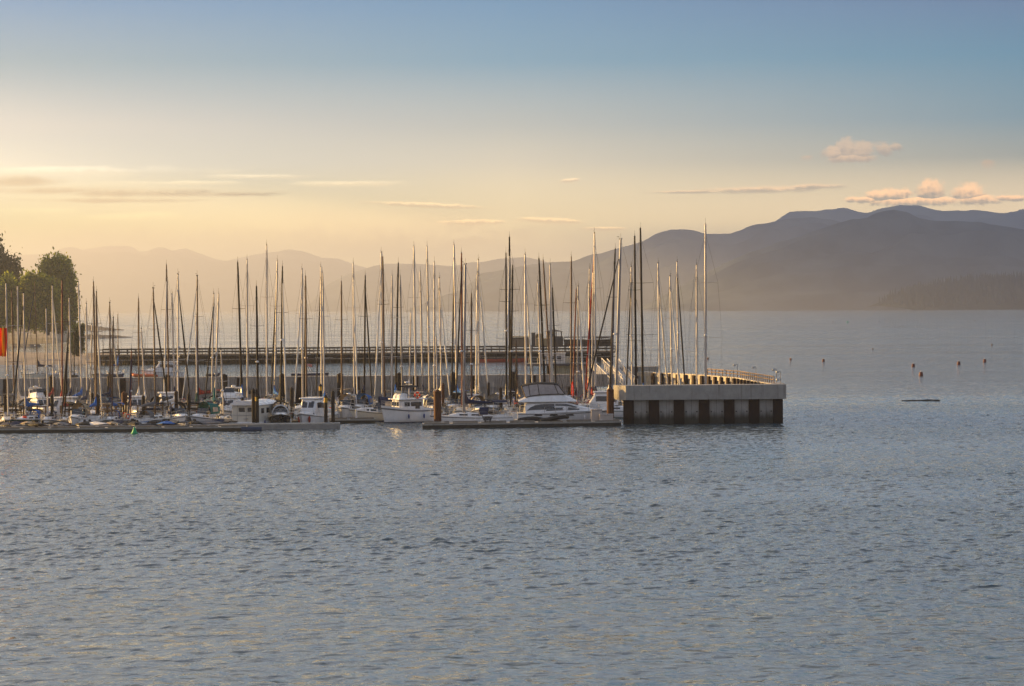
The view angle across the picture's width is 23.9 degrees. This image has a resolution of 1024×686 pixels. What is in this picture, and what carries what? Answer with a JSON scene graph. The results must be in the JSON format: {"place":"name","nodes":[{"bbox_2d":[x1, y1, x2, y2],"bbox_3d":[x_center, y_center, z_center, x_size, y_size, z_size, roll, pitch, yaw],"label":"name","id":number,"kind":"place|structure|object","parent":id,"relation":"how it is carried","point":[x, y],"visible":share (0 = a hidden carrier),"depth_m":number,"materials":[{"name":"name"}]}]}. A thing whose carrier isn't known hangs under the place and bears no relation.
{"place":"outdoors","nodes":[
{"label":"outdoors","id":0,"kind":"place"},
{"bbox_2d":[8,324,68,343],"bbox_3d":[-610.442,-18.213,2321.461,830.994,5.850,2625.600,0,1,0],"label":"beach bank","id":1,"kind":"structure","parent":0,"point":[40,336],"depth_m":1089.65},
{"bbox_2d":[0,270,22,332],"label":"broadleaf tree","id":2,"kind":"object","parent":1,"relation":"on","point":[9,281],"visible":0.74,"depth_m":1037.80,"materials":[{"name":"green plant"}]},
{"bbox_2d":[0,233,26,288],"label":"broadleaf tree","id":3,"kind":"object","parent":1,"relation":"on","point":[9,265],"visible":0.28,"depth_m":1087.32,"materials":[{"name":"green plant"}]},
{"bbox_2d":[13,266,67,333],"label":"broadleaf tree","id":4,"kind":"object","parent":1,"relation":"on","point":[42,291],"visible":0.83,"depth_m":1041.60,"materials":[{"name":"green plant"}]},
{"bbox_2d":[35,247,81,333],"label":"broadleaf tree","id":5,"kind":"object","parent":1,"relation":"on","point":[57,267],"visible":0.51,"depth_m":1071.12,"materials":[{"name":"green plant"}]},
{"bbox_2d":[0,352,145,364],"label":"beach","id":6,"kind":"structure","parent":0,"point":[30,358],"depth_m":641.14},
{"bbox_2d":[68,323,85,355],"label":"cedar column","id":7,"kind":"structure","parent":6,"relation":"on","point":[82,329],"depth_m":651.45,"materials":[{"name":"green plant"}]},
{"bbox_2d":[9,246,365,312],"bbox_3d":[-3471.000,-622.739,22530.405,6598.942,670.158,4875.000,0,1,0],"label":"mountains","id":8,"kind":"structure","parent":0,"point":[125,277],"depth_m":21393.87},
{"bbox_2d":[288,257,547,311],"bbox_3d":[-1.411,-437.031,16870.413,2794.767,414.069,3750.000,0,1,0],"label":"mountains","id":9,"kind":"structure","parent":0,"point":[332,290],"depth_m":15987.93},
{"bbox_2d":[0,309,1023,685],"bbox_3d":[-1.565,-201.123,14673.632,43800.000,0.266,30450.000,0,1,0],"label":"water","id":10,"kind":"structure","parent":0,"point":[854,517],"depth_m":149.44,"materials":[{"name":"grey liquid"}]},
{"bbox_2d":[0,283,19,421],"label":"sailboat","id":11,"kind":"object","parent":10,"relation":"on","point":[6,415],"visible":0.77,"depth_m":287.00,"materials":[{"name":"silver metal"}]},
{"bbox_2d":[0,285,23,411],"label":"sailboat","id":12,"kind":"object","parent":10,"relation":"on","point":[13,366],"visible":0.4,"depth_m":323.06,"materials":[{"name":"white plastic"}]},
{"bbox_2d":[8,280,30,413],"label":"sailboat","id":13,"kind":"object","parent":10,"relation":"on","point":[20,397],"visible":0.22,"depth_m":308.73,"materials":[{"name":"white plastic"}]},
{"bbox_2d":[10,287,44,421],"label":"sailboat","id":14,"kind":"object","parent":10,"relation":"on","point":[30,415],"visible":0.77,"depth_m":287.29,"materials":[{"name":"silver metal"}]},
{"bbox_2d":[21,278,59,377],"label":"sailboat","id":15,"kind":"object","parent":10,"relation":"on","point":[35,374],"visible":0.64,"depth_m":494.86,"materials":[{"name":"silver metal"}]},
{"bbox_2d":[38,305,60,422],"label":"sailboat","id":16,"kind":"object","parent":10,"relation":"on","point":[48,416],"visible":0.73,"depth_m":287.64,"materials":[{"name":"silver metal"}]},
{"bbox_2d":[41,284,60,395],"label":"sailboat","id":17,"kind":"object","parent":10,"relation":"on","point":[53,359],"visible":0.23,"depth_m":323.07,"materials":[{"name":"silver metal"}]},
{"bbox_2d":[50,279,73,395],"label":"sailboat","id":18,"kind":"object","parent":10,"relation":"on","point":[62,325],"visible":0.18,"depth_m":309.80,"materials":[{"name":"silver metal"}]},
{"bbox_2d":[56,330,74,421],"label":"sailboat","id":19,"kind":"object","parent":10,"relation":"on","point":[65,416],"visible":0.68,"depth_m":286.74,"materials":[{"name":"silver metal"}]},
{"bbox_2d":[68,402,90,424],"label":"motor cruiser","id":20,"kind":"object","parent":10,"relation":"on","point":[75,413],"visible":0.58,"depth_m":284.81,"materials":[{"name":"white plastic"}]},
{"bbox_2d":[69,279,93,408],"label":"sailboat","id":21,"kind":"object","parent":10,"relation":"on","point":[81,377],"visible":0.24,"depth_m":322.82,"materials":[{"name":"silver metal"}]},
{"bbox_2d":[77,302,94,408],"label":"sailboat","id":22,"kind":"object","parent":10,"relation":"on","point":[87,375],"visible":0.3,"depth_m":309.67,"materials":[{"name":"silver metal"}]},
{"bbox_2d":[77,289,106,422],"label":"sailboat","id":23,"kind":"object","parent":10,"relation":"on","point":[95,417],"visible":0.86,"depth_m":287.49,"materials":[{"name":"silver metal"}]},
{"bbox_2d":[82,276,113,415],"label":"sailboat","id":24,"kind":"object","parent":10,"relation":"on","point":[92,409],"visible":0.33,"depth_m":299.59,"materials":[{"name":"white plastic"}]},
{"bbox_2d":[98,300,121,409],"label":"sailboat","id":25,"kind":"object","parent":10,"relation":"on","point":[115,354],"visible":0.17,"depth_m":322.83,"materials":[{"name":"white"}]},
{"bbox_2d":[103,316,126,420],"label":"sailboat","id":26,"kind":"object","parent":10,"relation":"on","point":[114,416],"visible":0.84,"depth_m":286.58,"materials":[{"name":"silver metal"}]},
{"bbox_2d":[0,425,246,432],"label":"floating dock","id":27,"kind":"object","parent":10,"relation":"on","point":[128,428],"visible":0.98,"depth_m":274.82,"materials":[{"name":"concrete"}]},
{"bbox_2d":[122,345,139,420],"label":"sailboat","id":28,"kind":"object","parent":10,"relation":"on","point":[130,402],"visible":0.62,"depth_m":286.99,"materials":[{"name":"silver metal"}]},
{"bbox_2d":[126,285,170,423],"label":"sailboat","id":29,"kind":"object","parent":10,"relation":"on","point":[148,417],"visible":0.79,"depth_m":287.08,"materials":[{"name":"white plastic"}]},
{"bbox_2d":[150,273,192,417],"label":"sailboat","id":30,"kind":"object","parent":10,"relation":"on","point":[178,347],"visible":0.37,"depth_m":299.66,"materials":[{"name":"silver metal"}]},
{"bbox_2d":[157,263,185,402],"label":"sailboat","id":31,"kind":"object","parent":10,"relation":"on","point":[166,309],"visible":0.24,"depth_m":323.03,"materials":[{"name":"silver metal"}]},
{"bbox_2d":[165,402,189,421],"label":"motor cruiser","id":32,"kind":"object","parent":10,"relation":"on","point":[180,414],"visible":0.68,"depth_m":284.28,"materials":[{"name":"white plastic"}]},
{"bbox_2d":[181,273,219,407],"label":"sailboat","id":33,"kind":"object","parent":10,"relation":"on","point":[190,339],"visible":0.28,"depth_m":323.22,"materials":[{"name":"silver metal"}]},
{"bbox_2d":[189,402,219,420],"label":"motor cruiser","id":34,"kind":"object","parent":10,"relation":"on","point":[204,411],"visible":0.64,"depth_m":284.15,"materials":[{"name":"white plastic"}]},
{"bbox_2d":[201,292,220,401],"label":"sailboat","id":35,"kind":"object","parent":10,"relation":"on","point":[212,334],"visible":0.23,"depth_m":324.10,"materials":[{"name":"silver metal"}]},
{"bbox_2d":[203,293,225,417],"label":"sailboat","id":36,"kind":"object","parent":10,"relation":"on","point":[214,390],"visible":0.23,"depth_m":299.65,"materials":[{"name":"silver metal"}]},
{"bbox_2d":[218,377,242,416],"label":"motor cruiser","id":37,"kind":"object","parent":10,"relation":"on","point":[235,396],"visible":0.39,"depth_m":298.65,"materials":[{"name":"white plastic"}]},
{"bbox_2d":[230,261,252,400],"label":"sailboat","id":38,"kind":"object","parent":10,"relation":"on","point":[240,347],"visible":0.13,"depth_m":309.43,"materials":[{"name":"silver metal"}]},
{"bbox_2d":[236,260,264,399],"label":"sailboat","id":39,"kind":"object","parent":10,"relation":"on","point":[252,348],"visible":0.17,"depth_m":323.36,"materials":[{"name":"silver metal"}]},
{"bbox_2d":[230,399,277,422],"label":"houseboat","id":40,"kind":"object","parent":10,"relation":"on","point":[241,411],"visible":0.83,"depth_m":282.97,"materials":[{"name":"white plastic"}]},
{"bbox_2d":[246,280,269,399],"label":"sailboat","id":41,"kind":"object","parent":10,"relation":"on","point":[257,363],"visible":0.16,"depth_m":299.42,"materials":[{"name":"silver metal"}]},
{"bbox_2d":[258,244,284,405],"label":"sailboat","id":42,"kind":"object","parent":10,"relation":"on","point":[266,290],"visible":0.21,"depth_m":309.37,"materials":[{"name":"silver metal"}]},
{"bbox_2d":[263,259,289,408],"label":"sailboat","id":43,"kind":"object","parent":10,"relation":"on","point":[275,336],"visible":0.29,"depth_m":323.66,"materials":[{"name":"silver metal"}]},
{"bbox_2d":[218,422,339,429],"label":"floating dock","id":44,"kind":"object","parent":10,"relation":"on","point":[305,425],"visible":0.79,"depth_m":278.50,"materials":[{"name":"concrete"}]},
{"bbox_2d":[264,261,293,417],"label":"sailboat","id":45,"kind":"object","parent":10,"relation":"on","point":[280,396],"visible":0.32,"depth_m":299.67,"materials":[{"name":"silver metal"}]},
{"bbox_2d":[270,400,291,422],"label":"motor cruiser","id":46,"kind":"object","parent":10,"relation":"on","point":[280,413],"visible":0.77,"depth_m":284.38,"materials":[{"name":"white plastic"}]},
{"bbox_2d":[292,268,314,410],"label":"sailboat","id":47,"kind":"object","parent":10,"relation":"on","point":[300,313],"visible":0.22,"depth_m":309.22,"materials":[{"name":"silver metal"}]},
{"bbox_2d":[293,270,318,418],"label":"sailboat","id":48,"kind":"object","parent":10,"relation":"on","point":[296,412],"visible":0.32,"depth_m":299.84,"materials":[{"name":"silver metal"}]},
{"bbox_2d":[0,374,613,405],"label":"breakwater wall","id":49,"kind":"structure","parent":10,"relation":"in","point":[492,380],"depth_m":333.02,"materials":[{"name":"concrete"}]},
{"bbox_2d":[297,391,329,422],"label":"motor cruiser","id":50,"kind":"object","parent":10,"relation":"on","point":[311,409],"visible":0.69,"depth_m":285.67,"materials":[{"name":"white plastic"}]},
{"bbox_2d":[310,264,338,408],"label":"sailboat","id":51,"kind":"object","parent":10,"relation":"on","point":[320,326],"visible":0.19,"depth_m":323.65,"materials":[{"name":"silver metal"}]},
{"bbox_2d":[312,267,339,417],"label":"sailboat","id":52,"kind":"object","parent":10,"relation":"on","point":[337,414],"visible":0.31,"depth_m":299.36,"materials":[{"name":"silver metal"}]},
{"bbox_2d":[335,382,356,417],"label":"motor cruiser","id":53,"kind":"object","parent":10,"relation":"on","point":[343,408],"visible":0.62,"depth_m":303.82,"materials":[{"name":"white plastic"}]},
{"bbox_2d":[343,261,363,399],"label":"sailboat","id":54,"kind":"object","parent":10,"relation":"on","point":[355,349],"visible":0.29,"depth_m":323.07,"materials":[{"name":"silver metal"}]},
{"bbox_2d":[95,345,615,364],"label":"timber pier","id":55,"kind":"structure","parent":10,"relation":"in","point":[336,358],"depth_m":618.09,"materials":[{"name":"brown wood"}]},
{"bbox_2d":[352,274,375,406],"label":"sailboat","id":56,"kind":"object","parent":10,"relation":"on","point":[365,316],"visible":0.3,"depth_m":323.43,"materials":[{"name":"silver metal"}]},
{"bbox_2d":[349,396,391,420],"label":"motor cruiser","id":57,"kind":"object","parent":10,"relation":"on","point":[362,411],"visible":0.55,"depth_m":295.78,"materials":[{"name":"white plastic"}]},
{"bbox_2d":[370,251,393,406],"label":"sailboat","id":58,"kind":"object","parent":10,"relation":"on","point":[381,345],"visible":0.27,"depth_m":322.87,"materials":[{"name":"silver metal"}]},
{"bbox_2d":[372,256,395,411],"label":"sailboat","id":59,"kind":"object","parent":10,"relation":"on","point":[383,349],"visible":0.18,"depth_m":309.57,"materials":[{"name":"silver metal"}]},
{"bbox_2d":[380,276,403,397],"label":"sailboat","id":60,"kind":"object","parent":10,"relation":"on","point":[392,367],"visible":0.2,"depth_m":309.27,"materials":[{"name":"beige metal"}]},
{"bbox_2d":[386,262,407,397],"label":"sailboat","id":61,"kind":"object","parent":10,"relation":"on","point":[396,354],"visible":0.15,"depth_m":322.87,"materials":[{"name":"silver metal"}]},
{"bbox_2d":[380,375,433,422],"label":"trawler","id":62,"kind":"object","parent":10,"relation":"on","point":[403,409],"visible":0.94,"depth_m":291.60,"materials":[{"name":"white plastic"}]},
{"bbox_2d":[404,247,427,406],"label":"sailboat","id":63,"kind":"object","parent":10,"relation":"on","point":[416,360],"visible":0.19,"depth_m":309.00,"materials":[{"name":"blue metal"}]},
{"bbox_2d":[417,246,439,399],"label":"sailboat","id":64,"kind":"object","parent":10,"relation":"on","point":[428,317],"visible":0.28,"depth_m":323.50,"materials":[{"name":"beige metal"}]},
{"bbox_2d":[422,261,446,413],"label":"sailboat","id":65,"kind":"object","parent":10,"relation":"on","point":[434,365],"visible":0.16,"depth_m":309.69,"materials":[{"name":"brown metal"}]},
{"bbox_2d":[425,277,452,405],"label":"sailboat","id":66,"kind":"object","parent":10,"relation":"on","point":[445,354],"visible":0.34,"depth_m":323.51,"materials":[{"name":"beige metal"}]},
{"bbox_2d":[445,242,472,402],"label":"sailboat","id":67,"kind":"object","parent":10,"relation":"on","point":[454,305],"visible":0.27,"depth_m":322.78,"materials":[{"name":"beige metal"}]},
{"bbox_2d":[448,247,478,413],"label":"sailboat","id":68,"kind":"object","parent":10,"relation":"on","point":[461,306],"visible":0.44,"depth_m":299.81,"materials":[{"name":"beige metal"}]},
{"bbox_2d":[430,261,512,421],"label":"sailboat","id":69,"kind":"object","parent":10,"relation":"on","point":[462,415],"visible":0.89,"depth_m":285.62,"materials":[{"name":"silver metal"}]},
{"bbox_2d":[460,292,482,411],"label":"sailboat","id":70,"kind":"object","parent":10,"relation":"on","point":[472,353],"visible":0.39,"depth_m":299.73,"materials":[{"name":"beige metal"}]},
{"bbox_2d":[459,259,488,405],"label":"sailboat","id":71,"kind":"object","parent":10,"relation":"on","point":[486,363],"visible":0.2,"depth_m":322.90,"materials":[{"name":"beige metal"}]},
{"bbox_2d":[465,269,486,405],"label":"sailboat","id":72,"kind":"object","parent":10,"relation":"on","point":[475,391],"visible":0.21,"depth_m":307.81,"materials":[{"name":"beige metal"}]},
{"bbox_2d":[494,253,518,406],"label":"sailboat","id":73,"kind":"object","parent":10,"relation":"on","point":[506,347],"visible":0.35,"depth_m":308.86,"materials":[{"name":"beige metal"}]},
{"bbox_2d":[496,264,521,413],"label":"sailboat","id":74,"kind":"object","parent":10,"relation":"on","point":[510,407],"visible":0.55,"depth_m":299.12,"materials":[{"name":"brown metal"}]},
{"bbox_2d":[496,231,524,404],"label":"sailboat","id":75,"kind":"object","parent":10,"relation":"on","point":[509,308],"visible":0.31,"depth_m":322.88,"materials":[{"name":"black metal"}]},
{"bbox_2d":[422,419,620,428],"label":"floating dock","id":76,"kind":"object","parent":10,"relation":"on","point":[500,424],"visible":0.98,"depth_m":278.45,"materials":[{"name":"concrete"}]},
{"bbox_2d":[504,252,538,419],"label":"sailboat","id":77,"kind":"object","parent":10,"relation":"on","point":[514,414],"visible":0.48,"depth_m":299.05,"materials":[{"name":"beige metal"}]},
{"bbox_2d":[533,258,555,382],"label":"sailboat","id":78,"kind":"object","parent":10,"relation":"on","point":[542,338],"visible":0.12,"depth_m":309.06,"materials":[{"name":"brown metal"}]},
{"bbox_2d":[541,264,562,386],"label":"sailboat","id":79,"kind":"object","parent":10,"relation":"on","point":[550,363],"visible":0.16,"depth_m":299.57,"materials":[{"name":"beige metal"}]},
{"bbox_2d":[514,382,606,420],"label":"flybridge yacht","id":80,"kind":"object","parent":10,"relation":"on","point":[544,399],"visible":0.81,"depth_m":290.34,"materials":[{"name":"white plastic"}]},
{"bbox_2d":[527,357,598,390],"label":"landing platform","id":81,"kind":"structure","parent":10,"relation":"in","point":[562,367],"depth_m":347.17,"materials":[{"name":"grey concrete"}]},
{"bbox_2d":[559,256,583,400],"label":"sailboat","id":82,"kind":"object","parent":10,"relation":"on","point":[570,318],"visible":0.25,"depth_m":323.77,"materials":[{"name":"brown metal"}]},
{"bbox_2d":[563,284,588,403],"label":"sailboat","id":83,"kind":"object","parent":10,"relation":"on","point":[578,324],"visible":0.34,"depth_m":308.74,"materials":[{"name":"silver metal"}]},
{"bbox_2d":[578,268,599,402],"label":"sailboat","id":84,"kind":"object","parent":10,"relation":"on","point":[589,359],"visible":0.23,"depth_m":323.42,"materials":[{"name":"silver metal"}]},
{"bbox_2d":[579,273,603,402],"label":"sailboat","id":85,"kind":"object","parent":10,"relation":"on","point":[591,332],"visible":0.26,"depth_m":309.50,"materials":[{"name":"silver metal"}]},
{"bbox_2d":[572,391,617,408],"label":"motor cruiser","id":86,"kind":"object","parent":10,"relation":"on","point":[599,397],"visible":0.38,"depth_m":300.14,"materials":[{"name":"white plastic"}]},
{"bbox_2d":[582,227,620,403],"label":"sailboat","id":87,"kind":"object","parent":10,"relation":"on","point":[594,269],"visible":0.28,"depth_m":309.23,"materials":[{"name":"beige metal"}]},
{"bbox_2d":[598,248,621,405],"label":"sailboat","id":88,"kind":"object","parent":10,"relation":"on","point":[610,374],"visible":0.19,"depth_m":323.14,"materials":[{"name":"silver metal"}]},
{"bbox_2d":[584,236,656,417],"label":"sailboat","id":89,"kind":"object","parent":10,"relation":"on","point":[618,411],"visible":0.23,"depth_m":299.88,"materials":[{"name":"silver metal"}]},
{"bbox_2d":[621,266,640,403],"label":"sailboat","id":90,"kind":"object","parent":10,"relation":"on","point":[631,309],"visible":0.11,"depth_m":324.05,"materials":[{"name":"silver metal"}]},
{"bbox_2d":[621,235,647,403],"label":"sailboat","id":91,"kind":"object","parent":10,"relation":"on","point":[635,340],"visible":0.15,"depth_m":308.53,"materials":[{"name":"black metal"}]},
{"bbox_2d":[626,227,657,384],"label":"sailboat","id":92,"kind":"object","parent":10,"relation":"on","point":[641,344],"visible":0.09,"depth_m":323.06,"materials":[{"name":"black metal"}]},
{"bbox_2d":[649,261,670,384],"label":"sailboat","id":93,"kind":"object","parent":10,"relation":"on","point":[659,308],"visible":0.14,"depth_m":309.49,"materials":[{"name":"silver metal"}]},
{"bbox_2d":[660,273,682,384],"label":"sailboat","id":94,"kind":"object","parent":10,"relation":"on","point":[671,346],"visible":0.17,"depth_m":299.01,"materials":[{"name":"silver metal"}]},
{"bbox_2d":[668,261,688,384],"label":"sailboat","id":95,"kind":"object","parent":10,"relation":"on","point":[678,307],"visible":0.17,"depth_m":323.75,"materials":[{"name":"silver metal"}]},
{"bbox_2d":[685,264,707,383],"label":"sailboat","id":96,"kind":"object","parent":10,"relation":"on","point":[696,351],"visible":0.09,"depth_m":308.57,"materials":[{"name":"silver metal"}]},
{"bbox_2d":[613,384,785,423],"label":"concrete breakwater","id":97,"kind":"object","parent":10,"relation":"in","point":[706,404],"visible":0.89,"depth_m":283.61,"materials":[{"name":"concrete"}]},
{"bbox_2d":[689,218,721,383],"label":"sailboat","id":98,"kind":"object","parent":10,"relation":"on","point":[705,282],"visible":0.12,"depth_m":299.37,"materials":[{"name":"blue metal"}]},
{"bbox_2d":[637,369,784,384],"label":"breakwater wall","id":99,"kind":"structure","parent":10,"relation":"in","point":[729,379],"depth_m":321.66,"materials":[{"name":"concrete"}]},
{"bbox_2d":[0,0,1023,267],"label":"sky","id":100,"kind":"structure","parent":0,"point":[349,131],"materials":[{"name":"blue"}]},
{"bbox_2d":[405,217,839,311],"bbox_3d":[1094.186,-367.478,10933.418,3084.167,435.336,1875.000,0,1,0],"label":"mountains","id":101,"kind":"structure","parent":0,"point":[668,249],"depth_m":10635.59,"materials":[{"name":"stone"}]},
{"bbox_2d":[640,210,1023,310],"bbox_3d":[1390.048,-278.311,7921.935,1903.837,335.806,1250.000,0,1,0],"label":"mountains","id":102,"kind":"structure","parent":0,"point":[863,263],"depth_m":7657.93,"materials":[{"name":"stone"}]},
{"bbox_2d":[776,205,1023,228],"bbox_3d":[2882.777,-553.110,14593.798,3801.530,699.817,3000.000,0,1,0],"label":"mountains","id":103,"kind":"structure","parent":0,"point":[1014,219],"depth_m":14976.07,"materials":[{"name":"stone"}]},
{"bbox_2d":[868,280,1023,309],"bbox_3d":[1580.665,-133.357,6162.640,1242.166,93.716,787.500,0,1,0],"label":"wooded point","id":104,"kind":"structure","parent":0,"point":[991,305],"depth_m":5869.86,"materials":[{"name":"grey plant"}]},
{"bbox_2d":[878,270,1023,308],"bbox_3d":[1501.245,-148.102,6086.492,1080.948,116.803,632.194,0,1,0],"label":"conifer forest","id":105,"kind":"object","parent":104,"relation":"on","point":[948,287],"visible":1,"depth_m":6095.50,"materials":[{"name":"grey plant"}]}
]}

